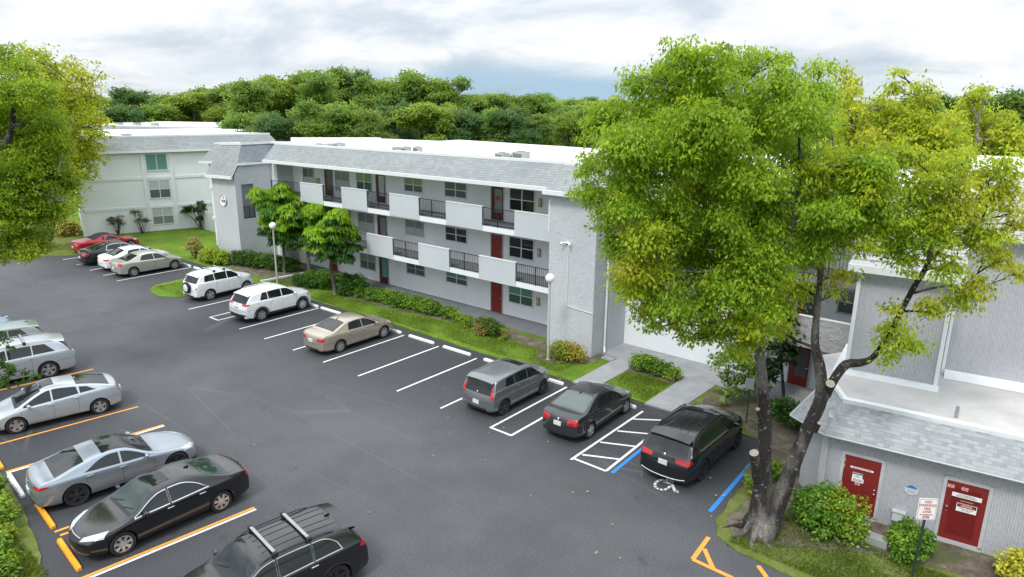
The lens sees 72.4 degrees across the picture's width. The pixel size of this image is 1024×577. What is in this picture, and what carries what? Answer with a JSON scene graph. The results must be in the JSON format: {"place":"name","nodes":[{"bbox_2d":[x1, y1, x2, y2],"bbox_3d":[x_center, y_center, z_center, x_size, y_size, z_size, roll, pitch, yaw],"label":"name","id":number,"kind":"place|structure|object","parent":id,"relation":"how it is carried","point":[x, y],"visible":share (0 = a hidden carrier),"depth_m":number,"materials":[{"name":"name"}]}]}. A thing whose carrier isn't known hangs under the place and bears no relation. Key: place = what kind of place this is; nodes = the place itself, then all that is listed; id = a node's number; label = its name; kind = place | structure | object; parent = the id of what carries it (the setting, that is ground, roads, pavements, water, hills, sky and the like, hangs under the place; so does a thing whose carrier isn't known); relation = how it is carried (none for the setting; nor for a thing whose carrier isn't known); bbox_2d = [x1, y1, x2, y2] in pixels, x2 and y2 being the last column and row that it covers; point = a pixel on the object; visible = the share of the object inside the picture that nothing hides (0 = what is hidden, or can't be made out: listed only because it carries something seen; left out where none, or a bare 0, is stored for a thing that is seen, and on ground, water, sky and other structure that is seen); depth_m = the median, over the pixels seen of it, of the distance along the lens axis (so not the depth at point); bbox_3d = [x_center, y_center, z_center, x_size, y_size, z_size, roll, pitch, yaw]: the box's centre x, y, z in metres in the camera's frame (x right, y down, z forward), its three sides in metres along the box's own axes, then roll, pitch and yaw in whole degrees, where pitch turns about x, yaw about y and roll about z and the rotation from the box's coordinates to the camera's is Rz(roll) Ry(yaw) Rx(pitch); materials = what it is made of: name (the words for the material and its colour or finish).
{"place":"outdoors","nodes":[
{"label":"outdoors","id":0,"kind":"place"},
{"bbox_2d":[0,473,51,576],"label":"lawn","id":1,"kind":"structure","parent":0,"point":[27,536],"depth_m":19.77,"materials":[{"name":"green plant"}]},
{"bbox_2d":[0,474,26,576],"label":"bush","id":2,"kind":"object","parent":1,"relation":"on","point":[8,557],"visible":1,"depth_m":19.24,"materials":[{"name":"green plant"}]},
{"bbox_2d":[0,41,87,265],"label":"shade tree","id":3,"kind":"object","parent":1,"relation":"on","point":[42,180],"visible":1,"depth_m":27.44,"materials":[{"name":"green plant"}]},
{"bbox_2d":[0,330,43,389],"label":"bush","id":4,"kind":"object","parent":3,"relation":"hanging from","point":[10,369],"visible":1,"depth_m":27.87,"materials":[{"name":"green plant"}]},
{"bbox_2d":[0,218,85,256],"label":"lawn","id":5,"kind":"structure","parent":0,"point":[64,242],"depth_m":56.89,"materials":[{"name":"green plant"}]},
{"bbox_2d":[0,40,120,244],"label":"shade tree","id":6,"kind":"object","parent":5,"relation":"on","point":[76,104],"visible":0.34,"depth_m":52.05,"materials":[{"name":"green plant"}]},
{"bbox_2d":[75,128,275,236],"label":"apartment building","id":7,"kind":"structure","parent":5,"relation":"on","point":[158,178],"depth_m":62.34,"materials":[{"name":"grey paint"}]},
{"bbox_2d":[145,153,167,170],"bbox_3d":[-31.512,-11.187,62.024,1.775,1.491,0.070,-9,18,-31],"label":"window","id":8,"kind":"structure","parent":7,"relation":"in","point":[154,162],"depth_m":62.03,"materials":[{"name":"teal glass"}]},
{"bbox_2d":[148,179,171,198],"bbox_3d":[-31.535,-8.895,62.659,1.775,1.647,0.070,-9,18,-31],"label":"window","id":9,"kind":"structure","parent":7,"relation":"in","point":[158,189],"depth_m":62.66,"materials":[{"name":"grey glass"}]},
{"bbox_2d":[151,207,174,224],"bbox_3d":[-31.559,-6.575,63.301,1.775,1.559,0.070,-9,18,-31],"label":"window","id":10,"kind":"structure","parent":7,"relation":"in","point":[165,215],"depth_m":63.32,"materials":[{"name":"grey glass"}]},
{"bbox_2d":[114,227,610,381],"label":"lawn","id":11,"kind":"structure","parent":0,"point":[172,241],"depth_m":40.30,"materials":[{"name":"green plant"}]},
{"bbox_2d":[211,261,304,281],"bbox_3d":[-17.853,-1.439,50.266,12.900,0.100,3.517,13,20,37],"label":"soil bed","id":12,"kind":"object","parent":11,"relation":"on","point":[259,271],"visible":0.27,"depth_m":49.32,"materials":[{"name":"brown soil"}]},
{"bbox_2d":[196,246,231,265],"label":"bush","id":13,"kind":"object","parent":12,"relation":"on","point":[214,255],"visible":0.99,"depth_m":50.88,"materials":[{"name":"green plant"}]},
{"bbox_2d":[227,249,301,272],"bbox_3d":[-17.840,-2.054,50.072,6.408,1.365,1.685,7,17,22],"label":"bush","id":14,"kind":"object","parent":12,"relation":"on","point":[255,259],"visible":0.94,"depth_m":49.69,"materials":[{"name":"green plant"}]},
{"bbox_2d":[245,182,305,272],"bbox_3d":[-15.820,-4.099,48.000,4.241,6.385,2.706,-7,17,-24],"label":"umbrella tree","id":15,"kind":"object","parent":12,"relation":"on","point":[280,194],"visible":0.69,"depth_m":46.99,"materials":[{"name":"green plant"}]},
{"bbox_2d":[274,201,328,272],"bbox_3d":[-14.157,-3.371,47.428,4.248,5.342,3.071,2,16,3],"label":"umbrella tree","id":16,"kind":"object","parent":12,"relation":"on","point":[295,215],"visible":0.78,"depth_m":46.35,"materials":[{"name":"green plant"}]},
{"bbox_2d":[288,272,335,289],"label":"bush","id":17,"kind":"object","parent":11,"relation":"on","point":[310,281],"visible":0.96,"depth_m":44.97,"materials":[{"name":"green plant"}]},
{"bbox_2d":[301,207,364,294],"bbox_3d":[-10.886,-2.249,42.943,3.092,5.650,3.364,13,20,37],"label":"umbrella tree","id":18,"kind":"object","parent":11,"relation":"on","point":[330,233],"visible":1,"depth_m":42.13,"materials":[{"name":"green plant"}]},
{"bbox_2d":[198,141,649,356],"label":"apartment building","id":19,"kind":"structure","parent":11,"relation":"on","point":[447,226],"depth_m":40.32,"materials":[{"name":"paint"}]},
{"bbox_2d":[444,181,466,199],"bbox_3d":[-3.290,-5.714,40.647,1.830,0.950,0.070,13,20,37],"label":"window","id":20,"kind":"structure","parent":19,"relation":"in","point":[457,190],"depth_m":40.64,"materials":[{"name":"grey glass"}]},
{"bbox_2d":[490,281,502,313],"bbox_3d":[-0.899,0.474,40.271,0.920,1.840,0.090,13,20,37],"label":"door","id":21,"kind":"structure","parent":19,"relation":"in","point":[496,289],"depth_m":40.30,"materials":[{"name":"red wood"}]},
{"bbox_2d":[490,186,503,220],"bbox_3d":[-0.831,-4.736,38.815,0.960,1.900,0.090,13,20,37],"label":"door","id":22,"kind":"structure","parent":19,"relation":"in","point":[495,190],"depth_m":38.80,"materials":[{"name":"wood"}]},
{"bbox_2d":[508,285,533,307],"bbox_3d":[0.478,0.407,39.101,1.800,1.110,0.070,13,20,37],"label":"window","id":23,"kind":"structure","parent":19,"relation":"in","point":[516,295],"depth_m":39.12,"materials":[{"name":"glass"}]},
{"bbox_2d":[508,188,534,212],"bbox_3d":[0.530,-4.744,37.675,1.800,1.260,0.070,13,20,37],"label":"window","id":24,"kind":"structure","parent":19,"relation":"in","point":[519,199],"depth_m":37.69,"materials":[{"name":"black glass"}]},
{"bbox_2d":[508,235,534,261],"bbox_3d":[0.504,-2.195,38.381,1.800,1.210,0.070,13,20,37],"label":"window","id":25,"kind":"structure","parent":19,"relation":"in","point":[519,248],"depth_m":38.38,"materials":[{"name":"black glass"}]},
{"bbox_2d":[291,137,776,163],"bbox_3d":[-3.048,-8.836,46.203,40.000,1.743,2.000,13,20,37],"label":"flat roof","id":26,"kind":"structure","parent":19,"relation":"on","point":[486,148],"depth_m":46.69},
{"bbox_2d":[155,277,772,433],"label":"grass","id":27,"kind":"structure","parent":11,"relation":"on","point":[641,377],"depth_m":35.94,"materials":[{"name":"green plant"}]},
{"bbox_2d":[331,288,603,363],"bbox_3d":[-3.920,1.791,39.115,20.187,0.100,2.816,13,20,37],"label":"soil bed","id":28,"kind":"object","parent":11,"relation":"on","point":[516,336],"visible":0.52,"depth_m":36.22,"materials":[{"name":"brown soil"}]},
{"bbox_2d":[335,272,373,296],"bbox_3d":[-9.935,-0.266,43.672,2.515,1.461,2.130,13,20,37],"label":"bush","id":29,"kind":"object","parent":28,"relation":"on","point":[348,279],"visible":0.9,"depth_m":43.38,"materials":[{"name":"green plant"}]},
{"bbox_2d":[369,286,445,315],"bbox_3d":[-6.227,0.682,41.144,6.104,1.074,1.500,13,20,37],"label":"bush","id":30,"kind":"object","parent":28,"relation":"on","point":[394,298],"visible":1,"depth_m":40.77,"materials":[{"name":"green plant"}]},
{"bbox_2d":[548,339,588,363],"bbox_3d":[2.632,2.949,33.341,2.071,1.111,1.574,5,16,15],"label":"bush","id":31,"kind":"object","parent":28,"relation":"on","point":[567,351],"visible":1,"depth_m":32.99,"materials":[{"name":"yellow plant"}]},
{"bbox_2d":[470,315,506,337],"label":"bush","id":32,"kind":"object","parent":11,"relation":"on","point":[486,325],"visible":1,"depth_m":36.46,"materials":[{"name":"green plant"}]},
{"bbox_2d":[0,256,789,576],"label":"asphalt lot","id":33,"kind":"structure","parent":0,"point":[426,480],"depth_m":25.02,"materials":[{"name":"grey asphalt"}]},
{"bbox_2d":[0,320,43,338],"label":"parked car","id":34,"kind":"object","parent":33,"relation":"on","point":[12,329],"visible":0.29,"depth_m":32.59,"materials":[{"name":"green paint"}]},
{"bbox_2d":[0,332,75,381],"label":"parked car","id":35,"kind":"object","parent":33,"relation":"on","point":[49,354],"visible":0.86,"depth_m":30.53,"materials":[{"name":"silver paint"}]},
{"bbox_2d":[0,373,121,433],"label":"parked car","id":36,"kind":"object","parent":33,"relation":"on","point":[47,399],"visible":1,"depth_m":26.55,"materials":[{"name":"silver paint"}]},
{"bbox_2d":[71,232,139,251],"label":"parked car","id":37,"kind":"object","parent":33,"relation":"on","point":[78,244],"visible":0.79,"depth_m":54.69,"materials":[{"name":"red paint"}]},
{"bbox_2d":[26,431,200,506],"bbox_3d":[-12.848,5.527,22.665,4.853,1.401,2.234,-14,21,-41],"label":"parked car","id":38,"kind":"object","parent":33,"relation":"on","point":[77,474],"visible":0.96,"depth_m":21.83,"materials":[{"name":"silver paint"}]},
{"bbox_2d":[77,240,151,262],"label":"parked car","id":39,"kind":"object","parent":33,"relation":"on","point":[90,254],"visible":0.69,"depth_m":50.76,"materials":[{"name":"black paint"}]},
{"bbox_2d":[97,245,169,268],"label":"parked car","id":40,"kind":"object","parent":33,"relation":"on","point":[104,259],"visible":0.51,"depth_m":49.39,"materials":[{"name":"white paint"}]},
{"bbox_2d":[110,249,183,276],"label":"parked car","id":41,"kind":"object","parent":33,"relation":"on","point":[134,264],"visible":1,"depth_m":48.15,"materials":[{"name":"beige paint"}]},
{"bbox_2d":[68,453,248,555],"bbox_3d":[-10.252,6.122,20.516,2.186,1.452,4.868,14,20,39],"label":"parked car","id":42,"kind":"object","parent":33,"relation":"on","point":[121,521],"visible":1,"depth_m":19.89,"materials":[{"name":"black paint"}]},
{"bbox_2d":[182,265,252,299],"bbox_3d":[-18.299,-0.502,43.578,2.108,1.755,4.369,11,19,34],"label":"parked car","id":43,"kind":"object","parent":33,"relation":"on","point":[210,282],"visible":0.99,"depth_m":42.58,"materials":[{"name":"white paint"}]},
{"bbox_2d":[229,282,310,320],"bbox_3d":[-13.716,0.561,40.026,2.224,1.692,4.609,12,19,36],"label":"parked car","id":44,"kind":"object","parent":33,"relation":"on","point":[259,302],"visible":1,"depth_m":38.88,"materials":[{"name":"white paint"}]},
{"bbox_2d":[183,503,368,576],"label":"parked car","id":45,"kind":"object","parent":33,"relation":"on","point":[324,540],"visible":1,"depth_m":17.21,"materials":[{"name":"black paint"}]},
{"bbox_2d":[303,312,392,352],"bbox_3d":[-8.194,1.998,35.466,2.195,1.464,4.839,13,20,37],"label":"parked car","id":46,"kind":"object","parent":33,"relation":"on","point":[339,333],"visible":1,"depth_m":34.42,"materials":[{"name":"beige paint"}]},
{"bbox_2d":[462,358,548,414],"bbox_3d":[-0.127,3.800,28.990,2.165,1.605,4.138,13,20,37],"label":"parked car","id":47,"kind":"object","parent":33,"relation":"on","point":[500,386],"visible":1,"depth_m":27.85,"materials":[{"name":"grey paint"}]},
{"bbox_2d":[543,381,631,438],"bbox_3d":[3.032,4.427,27.159,2.127,1.434,4.544,12,19,36],"label":"parked car","id":48,"kind":"object","parent":33,"relation":"on","point":[585,409],"visible":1,"depth_m":26.04,"materials":[{"name":"grey paint"}]},
{"bbox_2d":[640,404,742,483],"bbox_3d":[6.440,5.064,24.446,2.292,1.721,4.961,13,20,38],"label":"parked car","id":49,"kind":"object","parent":33,"relation":"on","point":[685,443],"visible":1,"depth_m":23.06,"materials":[{"name":"black paint"}]},
{"bbox_2d":[296,264,602,352],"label":"walkway","id":50,"kind":"structure","parent":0,"point":[526,326],"depth_m":40.43,"materials":[{"name":"grey concrete"}]},
{"bbox_2d":[36,97,951,356],"bbox_3d":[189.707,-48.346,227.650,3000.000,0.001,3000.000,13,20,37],"label":"ground","id":51,"kind":"structure","parent":0,"point":[77,218],"depth_m":70.66,"materials":[{"name":"green plant"}]},
{"bbox_2d":[97,103,151,122],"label":"belt tree","id":52,"kind":"object","parent":51,"relation":"on","point":[128,112],"visible":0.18,"depth_m":93.07,"materials":[{"name":"green plant"}]},
{"bbox_2d":[107,84,157,119],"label":"belt tree","id":53,"kind":"object","parent":51,"relation":"on","point":[132,96],"visible":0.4,"depth_m":103.85,"materials":[{"name":"green plant"}]},
{"bbox_2d":[87,121,266,132],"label":"apartment building","id":54,"kind":"structure","parent":51,"relation":"on","point":[165,125],"depth_m":84.31,"materials":[{"name":"grey"}]},
{"bbox_2d":[154,90,222,121],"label":"belt tree","id":55,"kind":"object","parent":51,"relation":"on","point":[186,101],"visible":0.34,"depth_m":101.92,"materials":[{"name":"green plant"}]},
{"bbox_2d":[194,82,237,120],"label":"belt tree","id":56,"kind":"object","parent":51,"relation":"on","point":[215,95],"visible":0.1,"depth_m":102.45,"materials":[{"name":"green plant"}]},
{"bbox_2d":[215,109,261,131],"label":"belt tree","id":57,"kind":"object","parent":51,"relation":"on","point":[231,121],"visible":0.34,"depth_m":77.10,"materials":[{"name":"green plant"}]},
{"bbox_2d":[220,77,275,132],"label":"belt tree","id":58,"kind":"object","parent":51,"relation":"on","point":[243,94],"visible":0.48,"depth_m":83.97,"materials":[{"name":"green plant"}]},
{"bbox_2d":[234,110,300,140],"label":"belt tree","id":59,"kind":"object","parent":51,"relation":"on","point":[271,123],"visible":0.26,"depth_m":71.32,"materials":[{"name":"green plant"}]},
{"bbox_2d":[251,74,297,132],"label":"belt tree","id":60,"kind":"object","parent":51,"relation":"on","point":[281,88],"visible":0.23,"depth_m":90.94,"materials":[{"name":"green plant"}]},
{"bbox_2d":[259,67,348,131],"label":"belt tree","id":61,"kind":"object","parent":51,"relation":"on","point":[295,80],"visible":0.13,"depth_m":93.08,"materials":[{"name":"green plant"}]},
{"bbox_2d":[293,69,344,109],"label":"belt tree","id":62,"kind":"object","parent":51,"relation":"on","point":[315,86],"visible":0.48,"depth_m":85.06,"materials":[{"name":"green plant"}]},
{"bbox_2d":[291,97,355,136],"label":"belt tree","id":63,"kind":"object","parent":51,"relation":"on","point":[311,128],"visible":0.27,"depth_m":72.05,"materials":[{"name":"green plant"}]},
{"bbox_2d":[315,102,364,134],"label":"belt tree","id":64,"kind":"object","parent":51,"relation":"on","point":[338,112],"visible":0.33,"depth_m":71.25,"materials":[{"name":"green plant"}]},
{"bbox_2d":[324,63,366,105],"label":"belt tree","id":65,"kind":"object","parent":51,"relation":"on","point":[339,71],"visible":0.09,"depth_m":96.25,"materials":[{"name":"green plant"}]},
{"bbox_2d":[338,107,399,138],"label":"belt tree","id":66,"kind":"object","parent":51,"relation":"on","point":[366,123],"visible":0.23,"depth_m":71.18,"materials":[{"name":"green plant"}]},
{"bbox_2d":[348,72,405,127],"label":"belt tree","id":67,"kind":"object","parent":51,"relation":"on","point":[383,92],"visible":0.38,"depth_m":90.29,"materials":[{"name":"green plant"}]},
{"bbox_2d":[372,99,420,139],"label":"belt tree","id":68,"kind":"object","parent":51,"relation":"on","point":[407,134],"visible":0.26,"depth_m":81.72,"materials":[{"name":"green plant"}]},
{"bbox_2d":[386,66,448,136],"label":"belt tree","id":69,"kind":"object","parent":51,"relation":"on","point":[408,78],"visible":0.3,"depth_m":93.06,"materials":[{"name":"green plant"}]},
{"bbox_2d":[386,101,457,140],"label":"belt tree","id":70,"kind":"object","parent":51,"relation":"on","point":[423,112],"visible":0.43,"depth_m":75.89,"materials":[{"name":"green plant"}]},
{"bbox_2d":[396,78,451,139],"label":"belt tree","id":71,"kind":"object","parent":51,"relation":"on","point":[423,88],"visible":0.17,"depth_m":93.31,"materials":[{"name":"green plant"}]},
{"bbox_2d":[409,102,470,140],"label":"belt tree","id":72,"kind":"object","parent":51,"relation":"on","point":[450,107],"visible":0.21,"depth_m":77.84,"materials":[{"name":"green plant"}]},
{"bbox_2d":[421,73,479,134],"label":"belt tree","id":73,"kind":"object","parent":51,"relation":"on","point":[447,93],"visible":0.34,"depth_m":93.67,"materials":[{"name":"green plant"}]},
{"bbox_2d":[433,107,484,140],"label":"belt tree","id":74,"kind":"object","parent":51,"relation":"on","point":[468,119],"visible":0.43,"depth_m":77.42,"materials":[{"name":"green plant"}]},
{"bbox_2d":[478,91,519,124],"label":"belt tree","id":75,"kind":"object","parent":51,"relation":"on","point":[498,100],"visible":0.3,"depth_m":88.60,"materials":[{"name":"green plant"}]},
{"bbox_2d":[477,105,529,142],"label":"belt tree","id":76,"kind":"object","parent":51,"relation":"on","point":[487,113],"visible":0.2,"depth_m":76.76,"materials":[{"name":"green plant"}]},
{"bbox_2d":[478,105,543,144],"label":"belt tree","id":77,"kind":"object","parent":51,"relation":"on","point":[518,133],"visible":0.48,"depth_m":75.64,"materials":[{"name":"green plant"}]},
{"bbox_2d":[519,91,558,144],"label":"belt tree","id":78,"kind":"object","parent":51,"relation":"on","point":[541,100],"visible":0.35,"depth_m":94.16,"materials":[{"name":"green plant"}]},
{"bbox_2d":[523,112,560,145],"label":"belt tree","id":79,"kind":"object","parent":51,"relation":"on","point":[543,124],"visible":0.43,"depth_m":78.58,"materials":[{"name":"green plant"}]},
{"bbox_2d":[550,109,587,146],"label":"belt tree","id":80,"kind":"object","parent":51,"relation":"on","point":[565,122],"visible":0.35,"depth_m":81.43,"materials":[{"name":"green plant"}]},
{"bbox_2d":[811,62,1023,190],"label":"shade tree","id":81,"kind":"object","parent":51,"relation":"on","point":[990,132],"visible":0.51,"depth_m":28.96,"materials":[{"name":"green plant"}]},
{"bbox_2d":[986,91,1023,125],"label":"belt tree","id":82,"kind":"object","parent":51,"relation":"on","point":[1017,108],"visible":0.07,"depth_m":65.76,"materials":[{"name":"green plant"}]},
{"bbox_2d":[0,0,1023,103],"label":"sky","id":83,"kind":"structure","parent":0,"point":[565,49],"materials":[{"name":"white"}]},
{"bbox_2d":[573,358,629,383],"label":"walkway","id":84,"kind":"structure","parent":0,"point":[609,371],"depth_m":31.84,"materials":[{"name":"concrete"}]},
{"bbox_2d":[605,371,677,403],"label":"lawn","id":85,"kind":"structure","parent":0,"point":[639,399],"depth_m":30.41,"materials":[{"name":"green plant"}]},
{"bbox_2d":[627,366,683,382],"bbox_3d":[6.510,3.916,31.822,2.412,0.100,1.128,13,20,37],"label":"soil bed","id":86,"kind":"object","parent":85,"relation":"on","point":[645,373],"visible":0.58,"depth_m":31.59,"materials":[{"name":"brown soil"}]},
{"bbox_2d":[626,350,684,379],"bbox_3d":[6.551,3.467,31.620,2.801,0.991,1.298,13,20,37],"label":"bush","id":87,"kind":"object","parent":86,"relation":"on","point":[647,362],"visible":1,"depth_m":31.39,"materials":[{"name":"green plant"}]},
{"bbox_2d":[644,376,715,411],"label":"walkway","id":88,"kind":"structure","parent":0,"point":[686,390],"depth_m":29.58,"materials":[{"name":"concrete"}]},
{"bbox_2d":[602,343,814,403],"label":"walkway","id":89,"kind":"structure","parent":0,"point":[691,369],"depth_m":32.06,"materials":[{"name":"concrete"}]},
{"bbox_2d":[624,155,857,388],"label":"apartment building","id":90,"kind":"structure","parent":0,"point":[835,324],"depth_m":30.04,"materials":[{"name":"white paint"}]},
{"bbox_2d":[786,347,811,387],"bbox_3d":[12.468,3.324,30.395,0.930,1.880,0.090,13,20,37],"label":"door","id":91,"kind":"structure","parent":90,"relation":"in","point":[798,375],"depth_m":30.37,"materials":[{"name":"red metal"}]},
{"bbox_2d":[846,155,1023,385],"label":"apartment building","id":92,"kind":"structure","parent":90,"relation":"attached to","point":[989,342],"depth_m":22.46,"materials":[{"name":"white paint"}]},
{"bbox_2d":[689,385,1003,576],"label":"lawn","id":93,"kind":"structure","parent":0,"point":[725,535],"depth_m":19.25,"materials":[{"name":"green plant"}]},
{"bbox_2d":[765,306,805,398],"bbox_3d":[11.001,2.566,28.607,2.054,4.430,2.287,13,20,37],"label":"young tree","id":94,"kind":"object","parent":93,"relation":"on","point":[782,350],"visible":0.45,"depth_m":28.38,"materials":[{"name":"green plant"}]},
{"bbox_2d":[561,33,1023,550],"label":"shade tree","id":95,"kind":"object","parent":93,"relation":"on","point":[755,218],"visible":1,"depth_m":16.76,"materials":[{"name":"green plant"}]},
{"bbox_2d":[730,515,951,576],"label":"grass","id":96,"kind":"structure","parent":93,"relation":"on","point":[843,559],"depth_m":19.15,"materials":[{"name":"green plant"}]},
{"bbox_2d":[702,391,1004,576],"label":"soil bed","id":97,"kind":"object","parent":93,"relation":"on","point":[959,560],"visible":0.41,"depth_m":20.47,"materials":[{"name":"brown soil"}]},
{"bbox_2d":[706,342,773,398],"bbox_3d":[9.312,3.470,28.510,2.431,2.739,2.256,13,20,37],"label":"young tree","id":98,"kind":"object","parent":97,"relation":"on","point":[741,379],"visible":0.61,"depth_m":28.37,"materials":[{"name":"green plant"}]},
{"bbox_2d":[769,395,802,428],"bbox_3d":[10.930,4.722,26.726,2.982,1.271,2.261,13,20,37],"label":"bush","id":99,"kind":"object","parent":97,"relation":"on","point":[785,407],"visible":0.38,"depth_m":26.68,"materials":[{"name":"green plant"}]},
{"bbox_2d":[786,480,872,547],"bbox_3d":[9.167,6.454,20.297,2.536,1.428,2.110,13,20,37],"label":"bush","id":100,"kind":"object","parent":97,"relation":"on","point":[830,510],"visible":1,"depth_m":19.98,"materials":[{"name":"green plant"}]},
{"bbox_2d":[882,515,938,564],"bbox_3d":[10.942,6.935,19.265,1.326,1.015,1.528,13,20,37],"label":"bush","id":101,"kind":"object","parent":97,"relation":"on","point":[903,536],"visible":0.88,"depth_m":19.05,"materials":[{"name":"green plant"}]},
{"bbox_2d":[992,546,1023,576],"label":"bush","id":102,"kind":"object","parent":97,"relation":"on","point":[1013,565],"visible":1,"depth_m":18.04,"materials":[{"name":"yellow plant"}]},
{"bbox_2d":[789,343,1023,558],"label":"utility annex","id":103,"kind":"object","parent":93,"relation":"on","point":[952,441],"visible":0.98,"depth_m":20.20,"materials":[{"name":"paint"}]},
{"bbox_2d":[840,454,881,516],"bbox_3d":[10.340,5.881,20.837,0.978,1.810,0.094,10,18,31],"label":"door","id":104,"kind":"structure","parent":103,"relation":"in","point":[861,476],"depth_m":20.79,"materials":[{"name":"red metal"}]},
{"bbox_2d":[937,480,989,546],"bbox_3d":[12.552,6.277,19.489,0.978,1.810,0.111,10,18,31],"label":"door","id":105,"kind":"structure","parent":103,"relation":"in","point":[964,505],"depth_m":19.50,"materials":[{"name":"red metal"}]},
{"bbox_2d":[911,498,938,576],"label":"parking sign","id":106,"kind":"object","parent":93,"relation":"on","point":[927,509],"visible":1,"depth_m":17.55,"materials":[{"name":"white metal"}]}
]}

